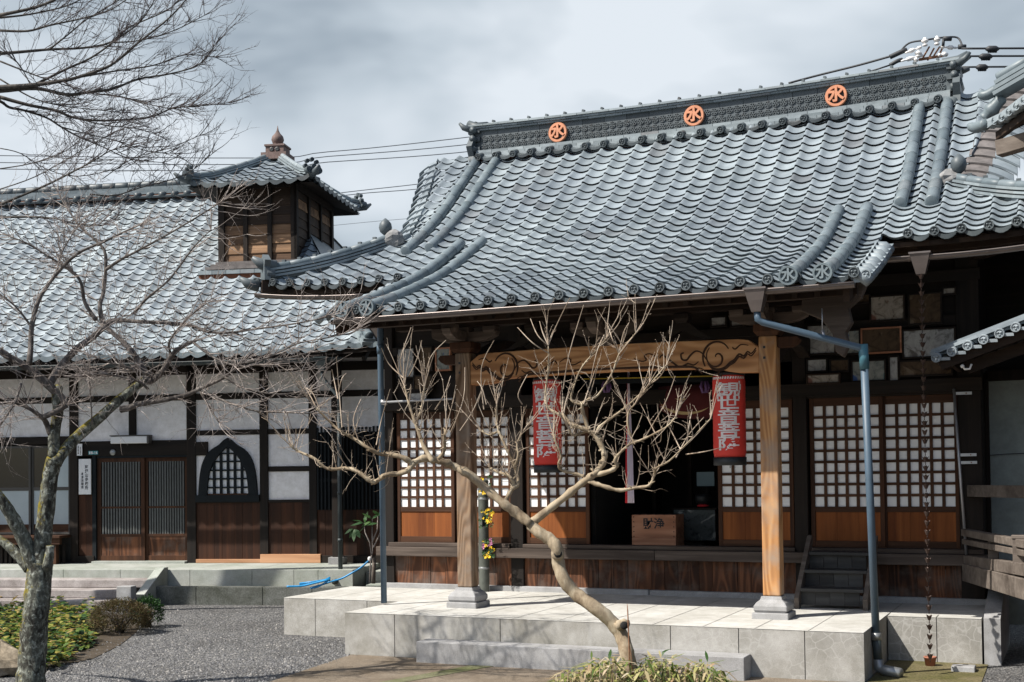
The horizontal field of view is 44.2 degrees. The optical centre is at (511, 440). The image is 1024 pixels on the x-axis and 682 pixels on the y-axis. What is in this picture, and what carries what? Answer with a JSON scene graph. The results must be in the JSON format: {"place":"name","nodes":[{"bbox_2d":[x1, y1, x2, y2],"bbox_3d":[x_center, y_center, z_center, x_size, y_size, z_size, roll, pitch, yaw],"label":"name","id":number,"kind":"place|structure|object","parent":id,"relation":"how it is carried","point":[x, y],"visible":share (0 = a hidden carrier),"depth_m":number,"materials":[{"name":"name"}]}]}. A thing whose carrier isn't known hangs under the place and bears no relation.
{"place":"outdoors","nodes":[
{"label":"outdoors","id":0,"kind":"place"},
{"bbox_2d":[0,144,466,164],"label":"power cable","id":1,"kind":"object","parent":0,"point":[233,164],"visible":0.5,"depth_m":30.18,"materials":[{"name":"black rubber"}]},
{"bbox_2d":[0,136,469,157],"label":"power cable","id":2,"kind":"object","parent":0,"point":[254,157],"visible":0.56,"depth_m":30.18,"materials":[{"name":"black rubber"}]},
{"bbox_2d":[5,151,466,170],"bbox_3d":[-10.122,-6.835,30.192,26.397,0.833,0.022,-1,-2,0],"label":"power cable","id":3,"kind":"object","parent":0,"point":[211,170],"visible":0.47,"depth_m":30.18,"materials":[{"name":"black rubber"}]},
{"bbox_2d":[341,180,445,192],"bbox_3d":[-1.699,-6.660,32.186,8.648,0.966,0.022,-1,-2,0],"label":"power cable","id":4,"kind":"object","parent":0,"point":[381,188],"visible":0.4,"depth_m":32.17,"materials":[{"name":"black rubber"}]},
{"bbox_2d":[348,186,439,194],"bbox_3d":[-1.699,-6.548,32.183,8.647,0.926,0.022,-1,-2,0],"label":"power cable","id":5,"kind":"object","parent":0,"point":[386,191],"visible":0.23,"depth_m":32.17,"materials":[{"name":"black rubber"}]},
{"bbox_2d":[0,601,1023,681],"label":"gravel ground","id":6,"kind":"structure","parent":0,"point":[1010,668],"depth_m":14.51,"materials":[{"name":"grey gravel"}]},
{"bbox_2d":[1,612,136,667],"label":"planting bed","id":7,"kind":"object","parent":6,"relation":"on","point":[104,637],"visible":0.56,"depth_m":15.41,"materials":[{"name":"soil"}]},
{"bbox_2d":[0,639,17,676],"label":"garden rock","id":8,"kind":"object","parent":7,"relation":"on","point":[8,659],"visible":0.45,"depth_m":12.80,"materials":[{"name":"beige stone"}]},
{"bbox_2d":[0,595,103,666],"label":"ground cover","id":9,"kind":"object","parent":7,"relation":"on","point":[79,636],"visible":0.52,"depth_m":15.94,"materials":[{"name":"green plant"}]},
{"bbox_2d":[85,596,154,632],"bbox_3d":[-5.059,2.249,16.258,0.916,0.491,0.855,-1,-2,24],"label":"clipped shrub","id":10,"kind":"object","parent":7,"relation":"on","point":[139,613],"visible":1,"depth_m":16.13,"materials":[{"name":"brown plant"}]},
{"bbox_2d":[0,567,167,608],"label":"stone steps","id":11,"kind":"structure","parent":6,"relation":"on","point":[75,591],"depth_m":19.93,"materials":[{"name":"grey stone"}]},
{"bbox_2d":[0,0,266,269],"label":"zelkova tree","id":12,"kind":"object","parent":6,"relation":"on","point":[95,88],"visible":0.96,"depth_m":18.00,"materials":[{"name":"brown plant"}]},
{"bbox_2d":[131,593,165,627],"bbox_3d":[-4.885,2.272,16.857,0.503,0.469,0.542,-1,-2,24],"label":"evergreen shrub","id":13,"kind":"object","parent":6,"relation":"on","point":[155,604],"visible":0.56,"depth_m":16.83,"materials":[{"name":"green plant"}]},
{"bbox_2d":[0,563,380,585],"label":"stone terrace","id":14,"kind":"structure","parent":6,"relation":"on","point":[238,574],"depth_m":20.34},
{"bbox_2d":[0,126,384,584],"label":"temple office","id":15,"kind":"structure","parent":14,"relation":"on","point":[220,495],"depth_m":22.14,"materials":[{"name":"tile"}]},
{"bbox_2d":[0,446,31,534],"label":"sliding window","id":16,"kind":"structure","parent":15,"relation":"in","point":[16,488],"depth_m":22.54,"materials":[{"name":"brown metal"}]},
{"bbox_2d":[31,445,68,533],"bbox_3d":[-8.221,0.879,22.472,0.750,1.580,0.030,-1,-2,9],"label":"sliding window","id":17,"kind":"structure","parent":15,"relation":"in","point":[39,454],"depth_m":22.44,"materials":[{"name":"grey metal"}]},
{"bbox_2d":[77,444,81,455],"bbox_3d":[-7.648,0.162,22.275,0.100,0.210,0.009,-1,-2,9],"label":"paper notice","id":18,"kind":"object","parent":15,"relation":"attached to","point":[79,449],"visible":0.98,"depth_m":22.27,"materials":[{"name":"white paper"}]},
{"bbox_2d":[79,459,90,493],"bbox_3d":[-7.543,0.637,22.250,0.230,0.625,0.026,-1,-2,9],"label":"name board","id":19,"kind":"object","parent":15,"relation":"attached to","point":[84,476],"visible":1,"depth_m":22.24,"materials":[{"name":"white wood"}]},
{"bbox_2d":[88,451,97,454],"bbox_3d":[-7.398,0.215,22.251,0.180,0.065,0.012,-1,-2,9],"label":"address plate","id":20,"kind":"object","parent":15,"relation":"attached to","point":[92,452],"visible":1,"depth_m":22.25,"materials":[{"name":"metal"}]},
{"bbox_2d":[97,458,145,560],"bbox_3d":[-6.889,1.213,22.208,0.895,1.815,0.032,-1,-2,9],"label":"sliding door","id":21,"kind":"structure","parent":15,"relation":"in","point":[121,520],"depth_m":22.20,"materials":[{"name":"brown wood"}]},
{"bbox_2d":[109,435,151,443],"bbox_3d":[-6.676,-0.023,22.070,0.730,0.145,0.150,-1,-2,9],"label":"porch lamp","id":22,"kind":"object","parent":15,"relation":"attached to","point":[127,439],"visible":1,"depth_m":22.01,"materials":[{"name":"white plastic"}]},
{"bbox_2d":[145,457,186,560],"bbox_3d":[-6.057,1.201,22.105,0.830,1.815,0.032,-1,-2,9],"label":"sliding door","id":23,"kind":"structure","parent":15,"relation":"in","point":[165,477],"depth_m":22.10,"materials":[{"name":"brown wood"}]},
{"bbox_2d":[195,438,259,501],"bbox_3d":[-4.931,0.507,21.840,1.160,1.110,0.080,-1,-2,9],"label":"bell window frame","id":24,"kind":"structure","parent":15,"relation":"in","point":[228,471],"depth_m":21.83,"materials":[{"name":"black wood"}]},
{"bbox_2d":[0,139,401,681],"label":"mossy cherry tree","id":25,"kind":"object","parent":6,"relation":"on","point":[34,559],"visible":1,"depth_m":11.93,"materials":[{"name":"brown plant"}]},
{"bbox_2d":[150,586,380,604],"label":"curb wall","id":26,"kind":"structure","parent":6,"relation":"on","point":[221,595],"depth_m":19.70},
{"bbox_2d":[287,557,371,588],"bbox_3d":[-2.769,2.008,19.122,1.274,0.473,0.187,-1,-2,-3],"label":"garden hose","id":27,"kind":"object","parent":26,"relation":"on","point":[308,583],"visible":1,"depth_m":19.08,"materials":[{"name":"blue plastic"}]},
{"bbox_2d":[345,510,379,581],"bbox_3d":[-2.230,1.610,19.320,0.685,1.138,0.241,-1,-2,4],"label":"sapling","id":28,"kind":"object","parent":26,"relation":"on","point":[354,533],"visible":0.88,"depth_m":19.36,"materials":[{"name":"green plant"}]},
{"bbox_2d":[371,558,375,583],"bbox_3d":[-2.139,2.009,19.453,0.080,0.398,0.073,-1,-2,24],"label":"support stake","id":29,"kind":"object","parent":26,"relation":"on","point":[373,577],"visible":1,"depth_m":19.43,"materials":[{"name":"brown wood"}]},
{"bbox_2d":[416,638,750,680],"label":"porch step","id":30,"kind":"object","parent":6,"relation":"on","point":[509,654],"visible":0.69,"depth_m":12.84,"materials":[{"name":"grey stone"}]},
{"bbox_2d":[345,597,888,681],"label":"porch platform","id":31,"kind":"structure","parent":6,"relation":"on","point":[820,645],"depth_m":13.02,"materials":[{"name":"stone"}]},
{"bbox_2d":[284,586,985,663],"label":"wall platform","id":32,"kind":"structure","parent":6,"relation":"on","point":[957,632],"depth_m":14.56,"materials":[{"name":"stone"}]},
{"bbox_2d":[478,479,489,591],"bbox_3d":[-0.369,1.235,16.438,0.147,1.460,0.147,-1,-2,24],"label":"flower vase","id":33,"kind":"object","parent":32,"relation":"on","point":[483,531],"visible":0.8,"depth_m":16.38,"materials":[{"name":"grey metal"}]},
{"bbox_2d":[478,475,492,494],"bbox_3d":[-0.333,0.571,16.321,0.187,0.265,0.114,-1,-2,24],"label":"flower bunch","id":34,"kind":"object","parent":33,"relation":"attached to","point":[483,492],"visible":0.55,"depth_m":16.31,"materials":[{"name":"yellow plant"}]},
{"bbox_2d":[478,508,493,528],"bbox_3d":[-0.327,1.008,16.298,0.214,0.269,0.134,-1,-2,24],"label":"flower bunch","id":35,"kind":"object","parent":33,"relation":"attached to","point":[487,512],"visible":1,"depth_m":16.29,"materials":[{"name":"yellow plant"}]},
{"bbox_2d":[481,538,494,557],"bbox_3d":[-0.317,1.393,16.285,0.209,0.272,0.136,-1,-2,24],"label":"flower bunch","id":36,"kind":"object","parent":33,"relation":"attached to","point":[488,554],"visible":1,"depth_m":16.27,"materials":[{"name":"yellow plant"}]},
{"bbox_2d":[794,535,877,610],"bbox_3d":[3.653,1.472,14.163,0.790,0.770,0.880,-1,-2,24],"label":"wooden stair","id":37,"kind":"object","parent":32,"relation":"on","point":[842,588],"visible":0.83,"depth_m":14.10,"materials":[{"name":"grey wood"}]},
{"bbox_2d":[545,649,742,681],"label":"bamboo grass","id":38,"kind":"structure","parent":6,"relation":"on","point":[660,671],"depth_m":10.04,"materials":[{"name":"green plant"}]},
{"bbox_2d":[930,251,1023,624],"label":"building","id":39,"kind":"structure","parent":6,"relation":"on","point":[995,347],"depth_m":14.48,"materials":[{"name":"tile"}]},
{"bbox_2d":[984,589,1009,665],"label":"sloping retaining wall","id":40,"kind":"structure","parent":6,"relation":"on","point":[996,631],"depth_m":12.84,"materials":[{"name":"grey stone"}]},
{"bbox_2d":[0,0,1023,246],"label":"sky","id":41,"kind":"structure","parent":0,"point":[335,75],"materials":[{"name":"grey"}]},
{"bbox_2d":[270,654,840,681],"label":"concrete path","id":42,"kind":"structure","parent":0,"point":[359,668],"depth_m":12.66,"materials":[{"name":"concrete"}]},
{"bbox_2d":[382,665,491,681],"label":"path border","id":43,"kind":"object","parent":42,"relation":"on","point":[443,672],"visible":1,"depth_m":12.61,"materials":[{"name":"beige stone"}]},
{"bbox_2d":[260,281,722,680],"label":"crape myrtle","id":44,"kind":"object","parent":42,"relation":"on","point":[612,622],"visible":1,"depth_m":10.66,"materials":[{"name":"brown plant"}]},
{"bbox_2d":[871,36,965,70],"bbox_3d":[5.664,-5.417,17.586,1.279,0.435,0.187,-1,-2,9],"label":"insulator rack","id":45,"kind":"object","parent":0,"point":[925,40],"visible":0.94,"depth_m":17.54,"materials":[{"name":"white ceramic"}]},
{"bbox_2d":[788,56,889,83],"bbox_3d":[4.859,-5.432,18.443,1.617,0.220,0.132,-1,-2,26],"label":"power cable","id":46,"kind":"object","parent":45,"relation":"attached to","point":[841,69],"visible":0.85,"depth_m":18.49,"materials":[{"name":"black rubber"}]},
{"bbox_2d":[962,64,1006,70],"bbox_3d":[8.281,-5.116,17.127,4.332,0.130,0.240,-1,-2,3],"label":"power cable","id":47,"kind":"object","parent":45,"relation":"attached to","point":[981,67],"visible":0.78,"depth_m":17.12,"materials":[{"name":"black rubber"}]},
{"bbox_2d":[961,46,1023,52],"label":"power cable","id":48,"kind":"object","parent":45,"relation":"attached to","point":[991,49],"visible":1,"depth_m":17.13,"materials":[{"name":"black rubber"}]},
{"bbox_2d":[970,53,1023,60],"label":"power cable","id":49,"kind":"object","parent":45,"relation":"attached to","point":[985,56],"visible":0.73,"depth_m":17.12,"materials":[{"name":"black rubber"}]},
{"bbox_2d":[868,660,987,681],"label":"yard soil","id":50,"kind":"structure","parent":0,"point":[917,671],"depth_m":12.21,"materials":[{"name":"brown soil"}]},
{"bbox_2d":[239,51,1023,677],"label":"temple hall","id":51,"kind":"structure","parent":50,"relation":"on","point":[777,219],"depth_m":15.25,"materials":[{"name":"tile"}]},
{"bbox_2d":[396,347,415,378],"bbox_3d":[-1.439,-1.056,17.134,0.283,0.419,0.055,-1,-2,24],"label":"lantern","id":52,"kind":"object","parent":51,"relation":"attached to","point":[407,355],"visible":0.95,"depth_m":17.11,"materials":[{"name":"white paper"}]},
{"bbox_2d":[408,391,428,398],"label":"votive picture","id":53,"kind":"object","parent":51,"relation":"attached to","point":[415,395],"visible":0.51,"depth_m":17.04},
{"bbox_2d":[413,374,433,390],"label":"votive picture","id":54,"kind":"object","parent":51,"relation":"attached to","point":[416,387],"visible":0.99,"depth_m":17.01},
{"bbox_2d":[418,346,433,371],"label":"votive picture","id":55,"kind":"object","parent":51,"relation":"attached to","point":[427,351],"visible":0.78,"depth_m":16.99},
{"bbox_2d":[396,411,455,542],"bbox_3d":[-1.167,0.495,17.053,0.875,1.758,0.035,-1,-2,24],"label":"shoji door","id":56,"kind":"structure","parent":51,"relation":"in","point":[426,506],"depth_m":17.04,"materials":[{"name":"paper"}]},
{"bbox_2d":[435,347,451,370],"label":"votive picture","id":57,"kind":"object","parent":51,"relation":"attached to","point":[441,351],"visible":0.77,"depth_m":16.89},
{"bbox_2d":[454,409,510,542],"bbox_3d":[-0.391,0.477,16.748,0.860,1.758,0.035,-1,-2,24],"label":"shoji door","id":58,"kind":"structure","parent":51,"relation":"in","point":[500,531],"depth_m":16.67,"materials":[{"name":"paper"}]},
{"bbox_2d":[533,376,561,472],"bbox_3d":[0.405,-0.209,14.384,0.329,1.210,0.330,-1,-2,24],"label":"paper lantern","id":59,"kind":"object","parent":51,"relation":"hanging from","point":[545,457],"visible":0.85,"depth_m":14.25,"materials":[{"name":"red paper"}]},
{"bbox_2d":[525,407,590,543],"bbox_3d":[0.587,0.453,16.265,0.880,1.758,0.035,-1,-2,24],"label":"shoji door","id":60,"kind":"structure","parent":51,"relation":"in","point":[569,522],"depth_m":16.21,"materials":[{"name":"paper"}]},
{"bbox_2d":[625,372,633,502],"bbox_3d":[1.363,-0.201,14.742,0.042,1.860,0.126,1,-2,-39],"label":"bell rope cloth","id":61,"kind":"object","parent":51,"relation":"hanging from","point":[629,496],"visible":0.69,"depth_m":14.72,"materials":[{"name":"fabric"}]},
{"bbox_2d":[582,376,712,383],"bbox_3d":[1.540,-0.684,14.237,1.585,0.098,0.030,-1,-2,24],"label":"curtain rail","id":62,"kind":"object","parent":51,"relation":"attached to","point":[664,379],"visible":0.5,"depth_m":14.18,"materials":[{"name":"brown wood"}]},
{"bbox_2d":[601,381,611,392],"bbox_3d":[1.081,-0.614,14.388,0.124,0.136,0.091,-1,-2,24],"label":"purple tassel","id":63,"kind":"object","parent":62,"relation":"hanging from","point":[608,387],"visible":0.81,"depth_m":14.37,"materials":[{"name":"purple fabric"}]},
{"bbox_2d":[699,381,710,392],"bbox_3d":[2.132,-0.592,13.915,0.124,0.136,0.091,-1,-2,24],"label":"purple tassel","id":64,"kind":"object","parent":62,"relation":"hanging from","point":[707,386],"visible":1,"depth_m":13.89,"materials":[{"name":"purple fabric"}]},
{"bbox_2d":[632,513,683,545],"bbox_3d":[1.871,1.149,16.133,0.580,0.423,0.370,-1,-2,24],"label":"offering box","id":65,"kind":"object","parent":51,"relation":"on","point":[657,529],"visible":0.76,"depth_m":15.98,"materials":[{"name":"brown wood"}]},
{"bbox_2d":[658,384,712,418],"bbox_3d":[2.336,-0.474,15.840,1.040,0.400,1.055,-1,-2,24],"label":"curtain","id":66,"kind":"object","parent":51,"relation":"attached to","point":[698,399],"depth_m":15.42,"materials":[{"name":"red fabric"}]},
{"bbox_2d":[672,507,718,544],"bbox_3d":[2.461,1.125,16.593,0.600,0.480,0.520,-1,-2,24],"label":"box","id":67,"kind":"object","parent":51,"relation":"on","point":[701,523],"visible":0.59,"depth_m":16.38,"materials":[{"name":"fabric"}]},
{"bbox_2d":[695,495,710,506],"bbox_3d":[2.505,0.789,16.514,0.220,0.155,0.220,-1,-2,24],"label":"singing bowl","id":68,"kind":"object","parent":67,"relation":"on","point":[702,500],"visible":1,"depth_m":16.44,"materials":[{"name":"black paint"}]},
{"bbox_2d":[697,472,714,542],"bbox_3d":[2.618,0.902,16.954,0.240,0.960,0.060,-1,-2,24],"label":"notice board","id":69,"kind":"object","parent":51,"relation":"in","point":[705,479],"visible":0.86,"depth_m":16.94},
{"bbox_2d":[710,315,727,327],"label":"votive picture","id":70,"kind":"object","parent":51,"relation":"attached to","point":[718,321],"visible":1,"depth_m":15.34},
{"bbox_2d":[712,371,746,467],"bbox_3d":[2.327,-0.263,13.488,0.351,1.115,0.354,-1,-2,24],"label":"paper lantern","id":71,"kind":"object","parent":51,"relation":"hanging from","point":[729,423],"visible":0.96,"depth_m":13.34,"materials":[{"name":"red paper"}]},
{"bbox_2d":[730,320,746,327],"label":"votive picture","id":72,"kind":"object","parent":51,"relation":"attached to","point":[734,324],"visible":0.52,"depth_m":15.26},
{"bbox_2d":[718,399,794,546],"bbox_3d":[2.939,0.396,15.208,0.920,1.758,0.035,-1,-2,24],"label":"shoji door","id":73,"kind":"structure","parent":51,"relation":"in","point":[739,486],"depth_m":15.22,"materials":[{"name":"paper"}]},
{"bbox_2d":[806,358,827,372],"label":"votive picture","id":74,"kind":"object","parent":51,"relation":"attached to","point":[815,365],"visible":1,"depth_m":14.85},
{"bbox_2d":[806,324,835,355],"bbox_3d":[3.645,-1.191,14.849,0.348,0.363,0.055,-1,-2,24],"label":"votive picture","id":75,"kind":"object","parent":51,"relation":"attached to","point":[817,347],"visible":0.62,"depth_m":14.84},
{"bbox_2d":[806,373,840,384],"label":"votive picture","id":76,"kind":"object","parent":51,"relation":"attached to","point":[823,378],"visible":1,"depth_m":14.74},
{"bbox_2d":[829,358,849,372],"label":"votive picture","id":77,"kind":"object","parent":51,"relation":"attached to","point":[839,365],"visible":1,"depth_m":14.74},
{"bbox_2d":[809,396,885,547],"bbox_3d":[3.927,0.373,14.764,0.845,1.758,0.035,-1,-2,24],"label":"shoji door","id":78,"kind":"structure","parent":51,"relation":"in","point":[837,463],"depth_m":14.78,"materials":[{"name":"paper"}]},
{"bbox_2d":[836,329,860,355],"bbox_3d":[3.930,-1.148,14.720,0.288,0.296,0.055,-1,-2,24],"label":"votive picture","id":79,"kind":"object","parent":51,"relation":"attached to","point":[854,335],"visible":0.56,"depth_m":14.68},
{"bbox_2d":[857,293,870,303],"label":"votive picture","id":80,"kind":"object","parent":51,"relation":"attached to","point":[865,299],"visible":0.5,"depth_m":14.63},
{"bbox_2d":[851,359,886,381],"bbox_3d":[4.140,-0.809,14.619,0.395,0.258,0.055,-1,-2,24],"label":"votive picture","id":81,"kind":"object","parent":51,"relation":"attached to","point":[877,370],"visible":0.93,"depth_m":14.58},
{"bbox_2d":[860,326,901,353],"bbox_3d":[4.271,-1.159,14.567,0.458,0.304,0.055,-1,-2,24],"label":"votive picture","id":82,"kind":"object","parent":51,"relation":"attached to","point":[881,340],"visible":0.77,"depth_m":14.55},
{"bbox_2d":[869,294,905,321],"bbox_3d":[4.335,-1.529,14.546,0.399,0.303,0.055,-1,-2,24],"label":"votive picture","id":83,"kind":"object","parent":51,"relation":"attached to","point":[884,308],"visible":1,"depth_m":14.53},
{"bbox_2d":[888,355,899,379],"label":"votive picture","id":84,"kind":"object","parent":51,"relation":"attached to","point":[893,370],"visible":1,"depth_m":14.49},
{"bbox_2d":[883,394,960,548],"bbox_3d":[4.691,0.355,14.464,0.835,1.758,0.035,-1,-2,24],"label":"shoji door","id":85,"kind":"structure","parent":51,"relation":"in","point":[905,517],"depth_m":14.46,"materials":[{"name":"paper"}]},
{"bbox_2d":[907,291,942,325],"bbox_3d":[4.714,-1.504,14.375,0.373,0.368,0.055,-1,-2,24],"label":"votive picture","id":86,"kind":"object","parent":51,"relation":"attached to","point":[932,313],"visible":0.99,"depth_m":14.36},
{"bbox_2d":[898,359,952,377],"bbox_3d":[4.715,-0.827,14.361,0.595,0.192,0.055,-1,-2,24],"label":"votive picture","id":87,"kind":"object","parent":51,"relation":"attached to","point":[908,368],"visible":0.76,"depth_m":14.37},
{"bbox_2d":[918,274,933,661],"bbox_3d":[4.161,0.156,12.680,0.070,3.997,1.017,-1,-2,17],"label":"rain chain","id":88,"kind":"object","parent":51,"relation":"hanging from","point":[925,459],"visible":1,"depth_m":12.64,"materials":[{"name":"orange metal"}]},
{"bbox_2d":[902,327,955,358],"bbox_3d":[4.751,-1.111,14.350,0.584,0.339,0.055,-1,-2,24],"label":"votive picture","id":89,"kind":"object","parent":51,"relation":"attached to","point":[933,338],"visible":0.76,"depth_m":14.36},
{"bbox_2d":[942,286,956,295],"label":"votive picture","id":90,"kind":"object","parent":51,"relation":"attached to","point":[948,291],"visible":1,"depth_m":14.25},
{"bbox_2d":[961,485,1023,599],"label":"bridge railing","id":91,"kind":"object","parent":51,"relation":"attached to","point":[992,571],"visible":1,"depth_m":12.77,"materials":[{"name":"brown wood"}]},
{"bbox_2d":[923,656,936,665],"bbox_3d":[4.228,2.235,12.734,0.128,0.105,0.128,-1,-2,24],"label":"terracotta pot","id":92,"kind":"object","parent":50,"relation":"on","point":[928,662],"visible":0.86,"depth_m":12.69,"materials":[{"name":"orange ceramic"}]},
{"bbox_2d":[951,664,975,671],"bbox_3d":[4.444,2.251,12.393,0.220,0.080,0.180,-1,-2,24],"label":"stone block","id":93,"kind":"object","parent":50,"relation":"on","point":[963,668],"depth_m":12.33,"materials":[{"name":"white stone"}]},
{"bbox_2d":[967,57,1023,157],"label":"neighbouring hall","id":94,"kind":"structure","parent":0,"point":[1008,81],"depth_m":11.58,"materials":[{"name":"tile"}]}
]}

